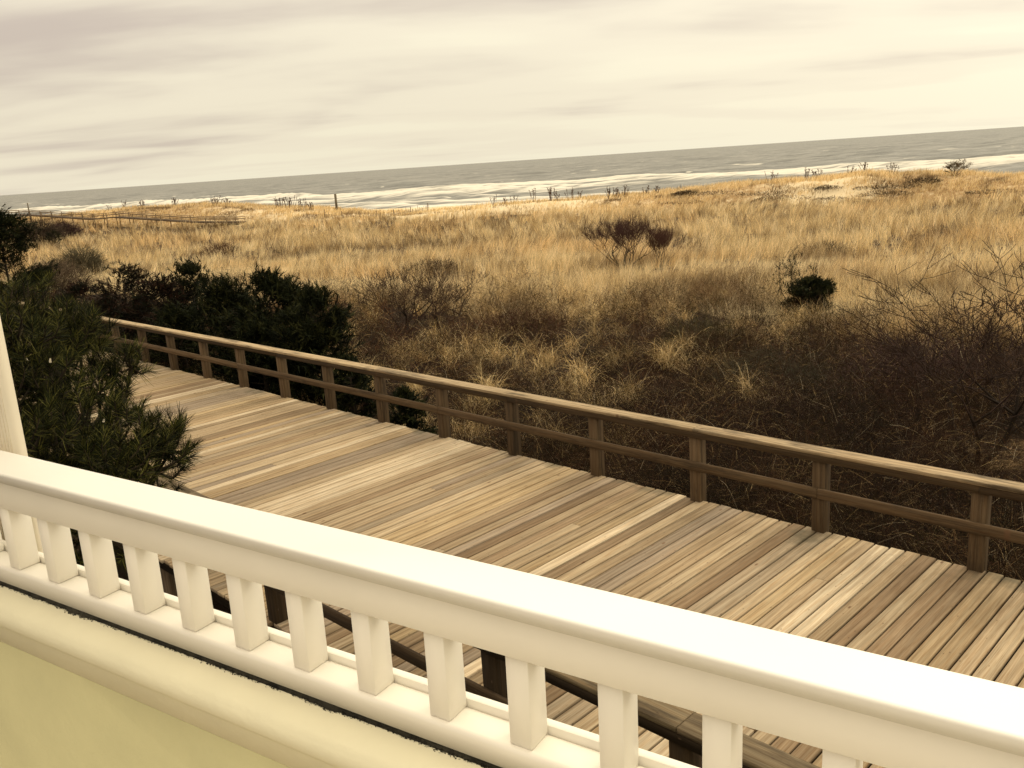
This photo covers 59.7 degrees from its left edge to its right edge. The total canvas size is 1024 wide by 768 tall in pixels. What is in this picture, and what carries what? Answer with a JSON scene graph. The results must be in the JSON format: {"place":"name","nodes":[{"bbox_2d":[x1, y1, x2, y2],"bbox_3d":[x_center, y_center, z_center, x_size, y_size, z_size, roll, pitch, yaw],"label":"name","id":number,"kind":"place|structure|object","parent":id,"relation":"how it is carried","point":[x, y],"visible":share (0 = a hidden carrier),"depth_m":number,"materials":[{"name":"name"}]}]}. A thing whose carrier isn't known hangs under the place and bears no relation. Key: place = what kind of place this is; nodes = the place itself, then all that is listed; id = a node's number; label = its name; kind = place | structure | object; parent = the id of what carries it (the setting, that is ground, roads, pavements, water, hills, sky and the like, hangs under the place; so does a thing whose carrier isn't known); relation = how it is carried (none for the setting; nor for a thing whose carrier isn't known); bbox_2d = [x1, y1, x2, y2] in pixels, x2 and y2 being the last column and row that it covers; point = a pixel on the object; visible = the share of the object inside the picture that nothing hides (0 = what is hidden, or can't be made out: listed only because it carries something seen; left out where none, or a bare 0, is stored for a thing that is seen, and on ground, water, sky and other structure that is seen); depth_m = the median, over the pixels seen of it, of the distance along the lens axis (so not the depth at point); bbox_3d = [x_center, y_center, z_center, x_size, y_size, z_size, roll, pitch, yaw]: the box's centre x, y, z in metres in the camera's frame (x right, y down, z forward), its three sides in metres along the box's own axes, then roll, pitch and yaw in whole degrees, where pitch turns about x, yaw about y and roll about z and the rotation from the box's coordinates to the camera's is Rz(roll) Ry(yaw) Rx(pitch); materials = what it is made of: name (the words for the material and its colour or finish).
{"place":"outdoors","nodes":[
{"label":"outdoors","id":0,"kind":"place"},
{"bbox_2d":[0,126,1023,216],"bbox_3d":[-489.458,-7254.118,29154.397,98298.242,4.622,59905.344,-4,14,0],"label":"sea","id":1,"kind":"structure","parent":0,"point":[998,149],"depth_m":506.30,"materials":[{"name":"liquid"}]},
{"bbox_2d":[0,0,1023,194],"label":"sky","id":2,"kind":"structure","parent":0,"point":[95,94],"materials":[{"name":"grey"}]},
{"bbox_2d":[0,167,1023,767],"bbox_3d":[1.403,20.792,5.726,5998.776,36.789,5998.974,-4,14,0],"label":"ground","id":3,"kind":"structure","parent":0,"point":[825,193],"depth_m":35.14,"materials":[{"name":"beige plant"}]},
{"bbox_2d":[0,203,60,301],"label":"cedar tree","id":4,"kind":"object","parent":3,"relation":"on","point":[18,245],"visible":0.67,"depth_m":41.41,"materials":[{"name":"green plant"}]},
{"bbox_2d":[1,213,72,243],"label":"bush","id":5,"kind":"object","parent":3,"relation":"on","point":[40,237],"visible":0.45,"depth_m":105.13,"materials":[{"name":"plant"}]},
{"bbox_2d":[0,253,102,298],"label":"bush","id":6,"kind":"object","parent":3,"relation":"on","point":[64,280],"visible":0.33,"depth_m":47.04,"materials":[{"name":"plant"}]},
{"bbox_2d":[45,229,64,245],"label":"evergreen bush","id":7,"kind":"object","parent":3,"relation":"on","point":[51,239],"visible":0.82,"depth_m":101.28,"materials":[{"name":"green plant"}]},
{"bbox_2d":[44,218,86,237],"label":"bush","id":8,"kind":"object","parent":3,"relation":"on","point":[67,227],"visible":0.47,"depth_m":116.07,"materials":[{"name":"brown plant"}]},
{"bbox_2d":[35,239,114,275],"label":"bush","id":9,"kind":"object","parent":3,"relation":"on","point":[92,259],"visible":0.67,"depth_m":55.85,"materials":[{"name":"plant"}]},
{"bbox_2d":[44,278,123,342],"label":"juniper","id":10,"kind":"object","parent":3,"relation":"on","point":[80,288],"visible":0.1,"depth_m":27.36,"materials":[{"name":"green plant"}]},
{"bbox_2d":[0,267,208,574],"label":"pine tree","id":11,"kind":"object","parent":3,"relation":"on","point":[51,348],"visible":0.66,"depth_m":4.64,"materials":[{"name":"green plant"}]},
{"bbox_2d":[72,529,177,596],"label":"boardwalk piles","id":12,"kind":"object","parent":3,"relation":"on","point":[169,583],"depth_m":10.10,"materials":[{"name":"brown wood"}]},
{"bbox_2d":[159,562,1023,664],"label":"boardwalk joists","id":13,"kind":"object","parent":12,"relation":"on","point":[215,596],"depth_m":9.00,"materials":[{"name":"brown wood"}]},
{"bbox_2d":[13,332,1023,767],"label":"boardwalk","id":14,"kind":"structure","parent":13,"relation":"on","point":[345,470],"depth_m":9.34,"materials":[{"name":"brown wood"}]},
{"bbox_2d":[37,445,819,767],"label":"boardwalk railing","id":15,"kind":"object","parent":14,"relation":"attached to","point":[679,729],"visible":0.16,"depth_m":5.17,"materials":[{"name":"brown wood"}]},
{"bbox_2d":[3,301,1023,573],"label":"boardwalk railing","id":16,"kind":"object","parent":14,"relation":"attached to","point":[979,527],"visible":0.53,"depth_m":10.33,"materials":[{"name":"brown wood"}]},
{"bbox_2d":[6,210,245,226],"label":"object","id":17,"kind":"structure","parent":3,"relation":"on","point":[142,217],"depth_m":125.16,"materials":[{"name":"brown wood"}]},
{"bbox_2d":[85,259,167,341],"bbox_3d":[-11.453,-2.108,26.584,2.500,3.240,2.768,9,19,41],"label":"juniper","id":18,"kind":"object","parent":3,"relation":"on","point":[103,303],"visible":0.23,"depth_m":26.30,"materials":[{"name":"green plant"}]},
{"bbox_2d":[97,300,160,364],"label":"juniper","id":19,"kind":"object","parent":3,"relation":"on","point":[111,311],"visible":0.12,"depth_m":23.38,"materials":[{"name":"green plant"}]},
{"bbox_2d":[111,272,220,366],"bbox_3d":[-9.179,-1.391,23.255,2.891,3.132,2.402,-4,14,0],"label":"juniper","id":20,"kind":"object","parent":3,"relation":"on","point":[165,287],"visible":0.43,"depth_m":22.99,"materials":[{"name":"green plant"}]},
{"bbox_2d":[134,299,222,375],"bbox_3d":[-8.002,-0.805,21.398,2.195,2.650,1.978,-4,14,0],"label":"juniper","id":21,"kind":"object","parent":3,"relation":"on","point":[171,315],"visible":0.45,"depth_m":21.14,"materials":[{"name":"green plant"}]},
{"bbox_2d":[146,255,238,361],"bbox_3d":[-8.724,-1.834,24.404,2.954,3.380,2.634,-4,14,0],"label":"juniper","id":22,"kind":"object","parent":3,"relation":"on","point":[190,269],"visible":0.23,"depth_m":24.01,"materials":[{"name":"green plant"}]},
{"bbox_2d":[210,195,222,204],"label":"dried weed","id":23,"kind":"object","parent":3,"relation":"on","point":[214,198],"visible":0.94,"depth_m":131.27,"materials":[{"name":"brown plant"}]},
{"bbox_2d":[197,240,240,256],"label":"bush","id":24,"kind":"object","parent":3,"relation":"on","point":[223,247],"visible":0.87,"depth_m":69.42,"materials":[{"name":"brown plant"}]},
{"bbox_2d":[180,270,279,381],"bbox_3d":[-6.406,-1.048,20.711,2.685,3.249,2.518,3,16,26],"label":"juniper","id":25,"kind":"object","parent":3,"relation":"on","point":[221,290],"visible":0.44,"depth_m":20.21,"materials":[{"name":"green plant"}]},
{"bbox_2d":[0,581,501,767],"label":"parapet wall","id":26,"kind":"structure","parent":3,"relation":"on","point":[80,689],"depth_m":1.70,"materials":[{"name":"paint"}]},
{"bbox_2d":[0,318,42,552],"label":"column","id":27,"kind":"structure","parent":26,"relation":"attached to","point":[12,439],"depth_m":2.06,"materials":[{"name":"beige paint"}]},
{"bbox_2d":[0,450,1023,767],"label":"balustrade","id":28,"kind":"object","parent":26,"relation":"on","point":[840,706],"visible":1,"depth_m":1.29,"materials":[{"name":"white paint"}]},
{"bbox_2d":[215,312,303,394],"bbox_3d":[-5.270,-0.282,18.947,1.873,2.463,1.828,3,16,26],"label":"juniper","id":29,"kind":"object","parent":3,"relation":"on","point":[253,330],"visible":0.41,"depth_m":18.75,"materials":[{"name":"green plant"}]},
{"bbox_2d":[209,259,332,390],"bbox_3d":[-5.400,-1.085,19.964,2.879,3.542,2.508,-9,15,-21],"label":"juniper","id":30,"kind":"object","parent":3,"relation":"on","point":[281,291],"visible":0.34,"depth_m":19.54,"materials":[{"name":"green plant"}]},
{"bbox_2d":[274,197,282,207],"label":"dried weed","id":31,"kind":"object","parent":3,"relation":"on","point":[275,199],"visible":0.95,"depth_m":125.48,"materials":[{"name":"brown plant"}]},
{"bbox_2d":[282,195,296,206],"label":"dried weed","id":32,"kind":"object","parent":3,"relation":"on","point":[289,201],"visible":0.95,"depth_m":125.41,"materials":[{"name":"brown plant"}]},
{"bbox_2d":[298,198,306,207],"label":"dried weed","id":33,"kind":"object","parent":3,"relation":"on","point":[300,204],"visible":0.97,"depth_m":125.21,"materials":[{"name":"brown plant"}]},
{"bbox_2d":[265,279,373,405],"bbox_3d":[-4.034,-0.643,18.569,2.481,3.183,2.204,-4,14,0],"label":"juniper","id":34,"kind":"object","parent":3,"relation":"on","point":[317,335],"visible":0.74,"depth_m":18.24,"materials":[{"name":"green plant"}]},
{"bbox_2d":[334,194,337,209],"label":"beach post","id":35,"kind":"object","parent":3,"relation":"on","point":[335,198],"visible":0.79,"depth_m":124.24,"materials":[{"name":"brown wood"}]},
{"bbox_2d":[322,352,376,417],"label":"juniper","id":36,"kind":"object","parent":3,"relation":"on","point":[345,401],"visible":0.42,"depth_m":16.49,"materials":[{"name":"green plant"}]},
{"bbox_2d":[324,203,428,219],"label":"sand fence","id":37,"kind":"object","parent":3,"relation":"on","point":[426,207],"visible":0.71,"depth_m":114.90,"materials":[{"name":"brown wood"}]},
{"bbox_2d":[343,260,453,333],"bbox_3d":[-3.680,-2.896,29.140,3.624,2.842,3.787,-4,14,0],"label":"bare shrub","id":38,"kind":"object","parent":3,"relation":"on","point":[390,283],"visible":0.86,"depth_m":29.10,"materials":[{"name":"brown plant"}]},
{"bbox_2d":[388,384,437,434],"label":"juniper","id":39,"kind":"object","parent":3,"relation":"on","point":[409,417],"visible":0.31,"depth_m":14.88,"materials":[{"name":"green plant"}]},
{"bbox_2d":[400,256,461,277],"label":"bush","id":40,"kind":"object","parent":3,"relation":"on","point":[433,264],"visible":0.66,"depth_m":46.67,"materials":[{"name":"brown plant"}]},
{"bbox_2d":[411,267,488,333],"bbox_3d":[-1.955,-2.518,27.962,2.603,2.490,2.812,-4,14,0],"label":"bare shrub","id":41,"kind":"object","parent":3,"relation":"on","point":[442,298],"visible":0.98,"depth_m":27.76,"materials":[{"name":"brown plant"}]},
{"bbox_2d":[454,299,564,350],"bbox_3d":[-0.057,-1.851,26.465,3.521,1.471,3.557,1,15,17],"label":"bush","id":42,"kind":"object","parent":3,"relation":"on","point":[513,322],"visible":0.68,"depth_m":26.25,"materials":[{"name":"brown plant"}]},
{"bbox_2d":[2,256,1023,686],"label":"undergrowth","id":43,"kind":"object","parent":3,"relation":"on","point":[1004,560],"visible":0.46,"depth_m":16.45,"materials":[{"name":"brown plant"}]},
{"bbox_2d":[546,187,553,200],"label":"dried weed","id":44,"kind":"object","parent":3,"relation":"on","point":[549,191],"visible":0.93,"depth_m":108.40,"materials":[{"name":"brown plant"}]},
{"bbox_2d":[613,188,619,197],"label":"dried weed","id":45,"kind":"object","parent":3,"relation":"on","point":[616,190],"visible":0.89,"depth_m":104.22,"materials":[{"name":"brown plant"}]},
{"bbox_2d":[578,210,663,267],"bbox_3d":[5.713,-6.995,43.363,3.987,2.990,4.725,7,18,38],"label":"bare shrub","id":46,"kind":"object","parent":3,"relation":"on","point":[623,230],"visible":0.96,"depth_m":42.91,"materials":[{"name":"brown plant"}]},
{"bbox_2d":[641,224,687,266],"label":"bare shrub","id":47,"kind":"object","parent":3,"relation":"on","point":[662,237],"visible":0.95,"depth_m":42.31,"materials":[{"name":"brown plant"}]},
{"bbox_2d":[656,199,705,205],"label":"dune bush","id":48,"kind":"object","parent":3,"relation":"on","point":[680,202],"visible":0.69,"depth_m":93.54,"materials":[{"name":"brown plant"}]},
{"bbox_2d":[670,190,692,195],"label":"dune bush","id":49,"kind":"object","parent":3,"relation":"on","point":[680,193],"visible":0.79,"depth_m":96.28,"materials":[{"name":"brown plant"}]},
{"bbox_2d":[674,189,699,194],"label":"dune bush","id":50,"kind":"object","parent":3,"relation":"on","point":[696,191],"visible":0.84,"depth_m":95.98,"materials":[{"name":"brown plant"}]},
{"bbox_2d":[648,308,760,364],"bbox_3d":[4.892,-1.331,22.708,3.110,1.527,3.196,-4,14,0],"label":"bush","id":51,"kind":"object","parent":3,"relation":"on","point":[712,326],"visible":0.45,"depth_m":22.54,"materials":[{"name":"brown plant"}]},
{"bbox_2d":[688,190,739,196],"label":"dune bush","id":52,"kind":"object","parent":3,"relation":"on","point":[722,191],"visible":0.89,"depth_m":93.39,"materials":[{"name":"brown plant"}]},
{"bbox_2d":[732,190,786,195],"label":"dune bush","id":53,"kind":"object","parent":3,"relation":"on","point":[759,192],"visible":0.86,"depth_m":90.04,"materials":[{"name":"brown plant"}]},
{"bbox_2d":[687,344,848,403],"bbox_3d":[5.141,-0.229,18.330,3.149,1.320,2.860,0,15,15],"label":"bare shrub","id":54,"kind":"object","parent":3,"relation":"on","point":[746,365],"visible":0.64,"depth_m":18.04,"materials":[{"name":"brown plant"}]},
{"bbox_2d":[752,194,814,201],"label":"dune bush","id":55,"kind":"object","parent":3,"relation":"on","point":[782,197],"visible":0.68,"depth_m":87.73,"materials":[{"name":"brown plant"}]},
{"bbox_2d":[767,244,820,308],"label":"sapling","id":56,"kind":"object","parent":3,"relation":"on","point":[791,270],"visible":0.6,"depth_m":27.71,"materials":[{"name":"brown plant"}]},
{"bbox_2d":[777,273,838,324],"bbox_3d":[8.894,-2.544,26.784,1.902,1.592,1.825,-4,14,0],"label":"evergreen bush","id":57,"kind":"object","parent":3,"relation":"on","point":[802,289],"visible":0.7,"depth_m":26.42,"materials":[{"name":"green plant"}]},
{"bbox_2d":[806,235,846,254],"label":"bush","id":58,"kind":"object","parent":3,"relation":"on","point":[826,243],"visible":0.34,"depth_m":47.15,"materials":[{"name":"brown plant"}]},
{"bbox_2d":[811,196,844,200],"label":"dune bush","id":59,"kind":"object","parent":3,"relation":"on","point":[827,198],"visible":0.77,"depth_m":86.60,"materials":[{"name":"brown plant"}]},
{"bbox_2d":[813,185,843,189],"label":"dune bush","id":60,"kind":"object","parent":3,"relation":"on","point":[825,187],"visible":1,"depth_m":88.35,"materials":[{"name":"brown plant"}]},
{"bbox_2d":[854,189,913,196],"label":"dune bush","id":61,"kind":"object","parent":3,"relation":"on","point":[885,193],"visible":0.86,"depth_m":84.43,"materials":[{"name":"brown plant"}]},
{"bbox_2d":[853,183,918,189],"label":"dune bush","id":62,"kind":"object","parent":3,"relation":"on","point":[880,186],"visible":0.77,"depth_m":85.30,"materials":[{"name":"brown plant"}]},
{"bbox_2d":[867,185,913,189],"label":"dune bush","id":63,"kind":"object","parent":3,"relation":"on","point":[904,187],"visible":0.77,"depth_m":84.84,"materials":[{"name":"brown plant"}]},
{"bbox_2d":[886,163,899,173],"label":"dried weed","id":64,"kind":"object","parent":3,"relation":"on","point":[891,167],"visible":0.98,"depth_m":91.52,"materials":[{"name":"brown plant"}]},
{"bbox_2d":[826,316,1003,424],"bbox_3d":[7.777,-0.435,17.444,3.422,1.819,3.730,7,18,37],"label":"bush","id":65,"kind":"object","parent":3,"relation":"on","point":[940,360],"visible":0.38,"depth_m":17.38,"materials":[{"name":"brown plant"}]},
{"bbox_2d":[819,230,1023,464],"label":"bare shrub","id":66,"kind":"object","parent":3,"relation":"on","point":[987,336],"visible":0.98,"depth_m":13.40,"materials":[{"name":"brown plant"}]},
{"bbox_2d":[906,176,942,183],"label":"dune bush","id":67,"kind":"object","parent":3,"relation":"on","point":[931,179],"visible":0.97,"depth_m":84.87,"materials":[{"name":"brown plant"}]},
{"bbox_2d":[941,158,972,175],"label":"dune bush","id":68,"kind":"object","parent":3,"relation":"on","point":[958,165],"visible":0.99,"depth_m":86.42,"materials":[{"name":"brown plant"}]},
{"bbox_2d":[965,188,1016,195],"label":"dune bush","id":69,"kind":"object","parent":3,"relation":"on","point":[977,191],"visible":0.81,"depth_m":81.18,"materials":[{"name":"brown plant"}]}
]}

